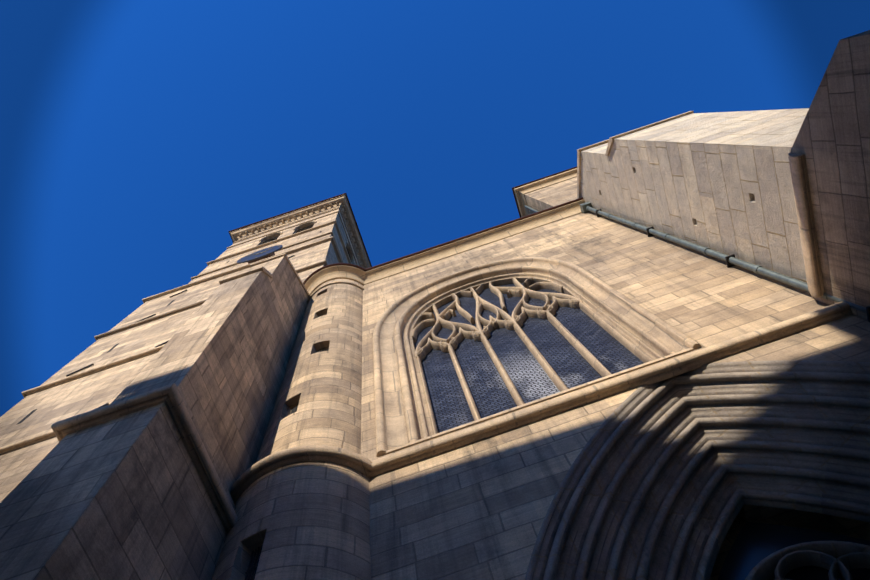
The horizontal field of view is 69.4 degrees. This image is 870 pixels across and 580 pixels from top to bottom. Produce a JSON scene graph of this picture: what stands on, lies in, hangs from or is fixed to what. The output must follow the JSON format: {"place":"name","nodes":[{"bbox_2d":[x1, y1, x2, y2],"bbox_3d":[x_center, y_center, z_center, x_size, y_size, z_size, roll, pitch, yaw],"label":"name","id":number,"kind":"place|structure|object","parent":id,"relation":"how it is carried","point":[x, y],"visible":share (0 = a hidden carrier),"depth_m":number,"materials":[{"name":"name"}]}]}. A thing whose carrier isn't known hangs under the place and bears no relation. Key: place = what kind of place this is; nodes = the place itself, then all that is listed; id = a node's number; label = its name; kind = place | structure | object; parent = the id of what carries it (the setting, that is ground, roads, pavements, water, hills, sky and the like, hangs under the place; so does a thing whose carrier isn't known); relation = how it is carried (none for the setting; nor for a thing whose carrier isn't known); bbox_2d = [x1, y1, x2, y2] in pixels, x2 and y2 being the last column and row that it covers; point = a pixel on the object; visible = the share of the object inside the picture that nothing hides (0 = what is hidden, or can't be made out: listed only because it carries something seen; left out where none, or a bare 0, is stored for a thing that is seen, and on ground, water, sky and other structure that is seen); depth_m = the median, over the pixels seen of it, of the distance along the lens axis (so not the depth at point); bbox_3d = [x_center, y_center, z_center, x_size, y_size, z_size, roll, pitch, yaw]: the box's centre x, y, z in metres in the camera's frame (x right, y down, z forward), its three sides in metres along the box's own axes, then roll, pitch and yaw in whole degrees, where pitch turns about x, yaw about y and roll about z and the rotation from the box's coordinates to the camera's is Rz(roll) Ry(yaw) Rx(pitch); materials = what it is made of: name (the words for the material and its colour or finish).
{"place":"outdoors","nodes":[
{"label":"outdoors","id":0,"kind":"place"},
{"bbox_2d":[0,0,869,416],"label":"sky","id":1,"kind":"structure","parent":0,"point":[135,135],"materials":[{"name":"blue"}]},
{"bbox_2d":[244,211,869,579],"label":"facade wall","id":2,"kind":"structure","parent":0,"point":[477,510],"depth_m":7.79,"materials":[{"name":"beige stone"}]},
{"bbox_2d":[304,199,584,296],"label":"eave cornice","id":3,"kind":"structure","parent":2,"relation":"attached to","point":[314,282],"depth_m":17.75,"materials":[{"name":"beige stone"}]},
{"bbox_2d":[303,197,582,284],"bbox_3d":[-0.005,-1.148,17.932,9.034,0.100,1.110,-18,-74,-1],"label":"roof edge","id":4,"kind":"object","parent":3,"relation":"on","point":[433,247],"depth_m":17.87,"materials":[{"name":"beige stone"}]},
{"bbox_2d":[411,277,652,433],"bbox_3d":[1.255,0.853,11.948,3.418,6.634,0.256,-18,-74,-1],"label":"tracery window","id":5,"kind":"structure","parent":2,"relation":"in","point":[426,345],"depth_m":12.24,"materials":[{"name":"beige stone"}]},
{"bbox_2d":[414,283,643,432],"bbox_3d":[1.263,0.878,11.960,3.378,6.623,0.001,-18,-74,-1],"label":"window glass","id":6,"kind":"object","parent":5,"relation":"in","point":[570,365],"depth_m":10.60,"materials":[{"name":"glass"}]},
{"bbox_2d":[372,257,701,456],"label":"window frame mouldings","id":7,"kind":"structure","parent":2,"relation":"attached to","point":[402,416],"depth_m":11.34,"materials":[{"name":"beige stone"}]},
{"bbox_2d":[385,347,693,454],"bbox_3d":[1.440,1.642,8.571,4.310,0.460,0.520,-18,-74,-1],"label":"window sill","id":8,"kind":"structure","parent":2,"relation":"attached to","point":[539,400],"depth_m":8.30,"materials":[{"name":"beige stone"}]},
{"bbox_2d":[230,301,851,502],"bbox_3d":[1.220,1.340,7.965,8.726,0.350,0.810,-18,-74,-1],"label":"string course","id":9,"kind":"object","parent":2,"relation":"attached to","point":[650,375],"depth_m":7.88,"materials":[{"name":"stone"}]},
{"bbox_2d":[524,177,576,213],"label":"block wall","id":10,"kind":"structure","parent":2,"relation":"on","point":[552,195],"depth_m":24.70,"materials":[{"name":"stone"}]},
{"bbox_2d":[525,205,538,212],"bbox_3d":[4.285,-2.474,22.431,0.095,8.500,0.100,-18,-74,-1],"label":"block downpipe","id":11,"kind":"object","parent":10,"relation":"attached to","point":[530,208],"depth_m":25.50,"materials":[{"name":"metal"}]},
{"bbox_2d":[514,168,576,216],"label":"cornice","id":12,"kind":"structure","parent":10,"relation":"on","point":[521,191],"depth_m":26.70,"materials":[{"name":"stone"}]},
{"bbox_2d":[512,166,576,217],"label":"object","id":13,"kind":"object","parent":12,"relation":"on","point":[513,188],"depth_m":26.82,"materials":[{"name":"brown"}]},
{"bbox_2d":[580,108,808,282],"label":"buttress","id":14,"kind":"structure","parent":2,"relation":"attached to","point":[720,182],"depth_m":10.98,"materials":[{"name":"stone"}]},
{"bbox_2d":[577,111,693,198],"bbox_3d":[5.066,-3.277,16.494,1.980,3.940,2.160,-18,-74,-1],"label":"coping","id":15,"kind":"object","parent":14,"relation":"attached to","point":[610,141],"depth_m":14.71,"materials":[{"name":"stone"}]},
{"bbox_2d":[580,202,866,312],"bbox_3d":[5.193,-0.064,8.840,0.260,18.340,0.220,-18,-74,-1],"label":"downpipe","id":16,"kind":"object","parent":2,"relation":"attached to","point":[756,269],"depth_m":10.80,"materials":[{"name":"metal"}]},
{"bbox_2d":[596,209,869,321],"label":"pipe brackets","id":17,"kind":"object","parent":2,"relation":"attached to","point":[731,265],"depth_m":10.62,"materials":[{"name":"grey metal"}]},
{"bbox_2d":[718,522,869,579],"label":"portal tympanum","id":18,"kind":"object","parent":2,"relation":"in","point":[754,544],"depth_m":6.70,"materials":[{"name":"blue glass"}]},
{"bbox_2d":[745,541,869,579],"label":"portal tracery","id":19,"kind":"object","parent":2,"relation":"in","point":[838,559],"depth_m":6.22,"materials":[{"name":"stone"}]},
{"bbox_2d":[790,30,869,318],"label":"buttress","id":20,"kind":"structure","parent":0,"point":[832,142],"depth_m":7.39,"materials":[{"name":"stone"}]},
{"bbox_2d":[788,153,823,297],"bbox_3d":[4.864,-0.840,8.281,0.140,0.321,1.940,-18,-74,-1],"label":"buttress string course","id":21,"kind":"object","parent":20,"relation":"attached to","point":[802,197],"depth_m":8.16,"materials":[{"name":"stone"}]},
{"bbox_3d":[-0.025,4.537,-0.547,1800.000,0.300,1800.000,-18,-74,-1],"label":"ground","id":22,"kind":"structure","parent":0,"visible":0},
{"bbox_2d":[0,391,242,579],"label":"buttress","id":23,"kind":"structure","parent":22,"relation":"on","point":[125,497],"depth_m":5.41,"materials":[{"name":"stone"}]},
{"bbox_2d":[51,383,237,532],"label":"buttress molding","id":24,"kind":"structure","parent":23,"relation":"attached to","point":[169,396],"depth_m":6.58,"materials":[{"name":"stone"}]},
{"bbox_2d":[111,256,308,503],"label":"buttress","id":25,"kind":"structure","parent":23,"relation":"on","point":[220,358],"depth_m":9.54,"materials":[{"name":"stone"}]},
{"bbox_2d":[219,253,308,295],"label":"buttress copings","id":26,"kind":"object","parent":25,"relation":"attached to","point":[266,271],"depth_m":13.63,"materials":[{"name":"stone"}]},
{"bbox_2d":[0,241,338,502],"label":"tower shaft","id":27,"kind":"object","parent":22,"relation":"on","point":[53,405],"depth_m":17.05,"materials":[{"name":"beige stone"}]},
{"bbox_2d":[16,231,321,424],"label":"slit windows","id":28,"kind":"structure","parent":27,"relation":"in","point":[31,412],"depth_m":15.68,"materials":[{"name":"black"}]},
{"bbox_2d":[0,211,357,454],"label":"string courses","id":29,"kind":"object","parent":27,"relation":"attached to","point":[27,442],"depth_m":22.27,"materials":[{"name":"stone"}]},
{"bbox_2d":[66,255,294,409],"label":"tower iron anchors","id":30,"kind":"object","parent":27,"relation":"attached to","point":[135,322],"depth_m":18.27,"materials":[{"name":"black metal"}]},
{"bbox_2d":[237,245,282,263],"bbox_3d":[-8.286,-1.701,29.747,2.240,2.240,0.060,-18,-74,-1],"label":"clock face","id":31,"kind":"object","parent":27,"relation":"attached to","point":[247,258],"depth_m":29.44,"materials":[{"name":"blue"}]},
{"bbox_2d":[248,253,274,263],"bbox_3d":[-8.213,-1.476,29.812,1.100,1.100,0.450,-18,-74,-1],"label":"tower clock box","id":32,"kind":"object","parent":27,"relation":"attached to","point":[267,256],"depth_m":29.26,"materials":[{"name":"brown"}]},
{"bbox_2d":[188,206,361,283],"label":"wall","id":33,"kind":"structure","parent":27,"relation":"on","point":[283,243],"depth_m":35.43,"materials":[{"name":"beige stone"}]},
{"bbox_2d":[230,195,370,268],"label":"tower cornice","id":34,"kind":"structure","parent":33,"relation":"attached to","point":[341,200],"depth_m":44.09,"materials":[{"name":"beige stone"}]},
{"bbox_2d":[239,202,365,266],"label":"dentils","id":35,"kind":"object","parent":34,"relation":"attached to","point":[325,208],"depth_m":43.93,"materials":[{"name":"beige stone"}]},
{"bbox_2d":[228,193,371,266],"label":"roof edge","id":36,"kind":"object","parent":27,"relation":"on","point":[308,206],"depth_m":44.44,"materials":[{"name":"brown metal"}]},
{"bbox_2d":[257,222,352,263],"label":"tower louvre reveals","id":37,"kind":"object","parent":27,"relation":"attached to","point":[295,231],"depth_m":39.62,"materials":[{"name":"stone"}]},
{"bbox_2d":[262,225,350,259],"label":"belfry openings","id":38,"kind":"object","parent":37,"relation":"in","point":[299,230],"depth_m":38.88,"materials":[{"name":"brown wood"}]},
{"bbox_2d":[259,221,354,263],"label":"arch moldings","id":39,"kind":"structure","parent":27,"relation":"attached to","point":[261,239],"depth_m":39.55,"materials":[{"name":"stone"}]},
{"bbox_2d":[212,279,370,579],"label":"stair turret","id":40,"kind":"object","parent":22,"relation":"on","point":[312,518],"depth_m":7.43,"materials":[{"name":"stone"}]},
{"bbox_2d":[245,348,327,579],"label":"turret slit grilles","id":41,"kind":"object","parent":40,"relation":"attached to","point":[251,569],"depth_m":6.28,"materials":[{"name":"grey metal"}]},
{"bbox_2d":[306,281,363,303],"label":"cornice molding","id":42,"kind":"structure","parent":40,"relation":"attached to","point":[331,283],"depth_m":16.87,"materials":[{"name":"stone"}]},
{"bbox_2d":[525,360,869,579],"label":"portal archivolts","id":43,"kind":"object","parent":22,"relation":"on","point":[668,479],"depth_m":6.90,"materials":[{"name":"stone"}]}
]}

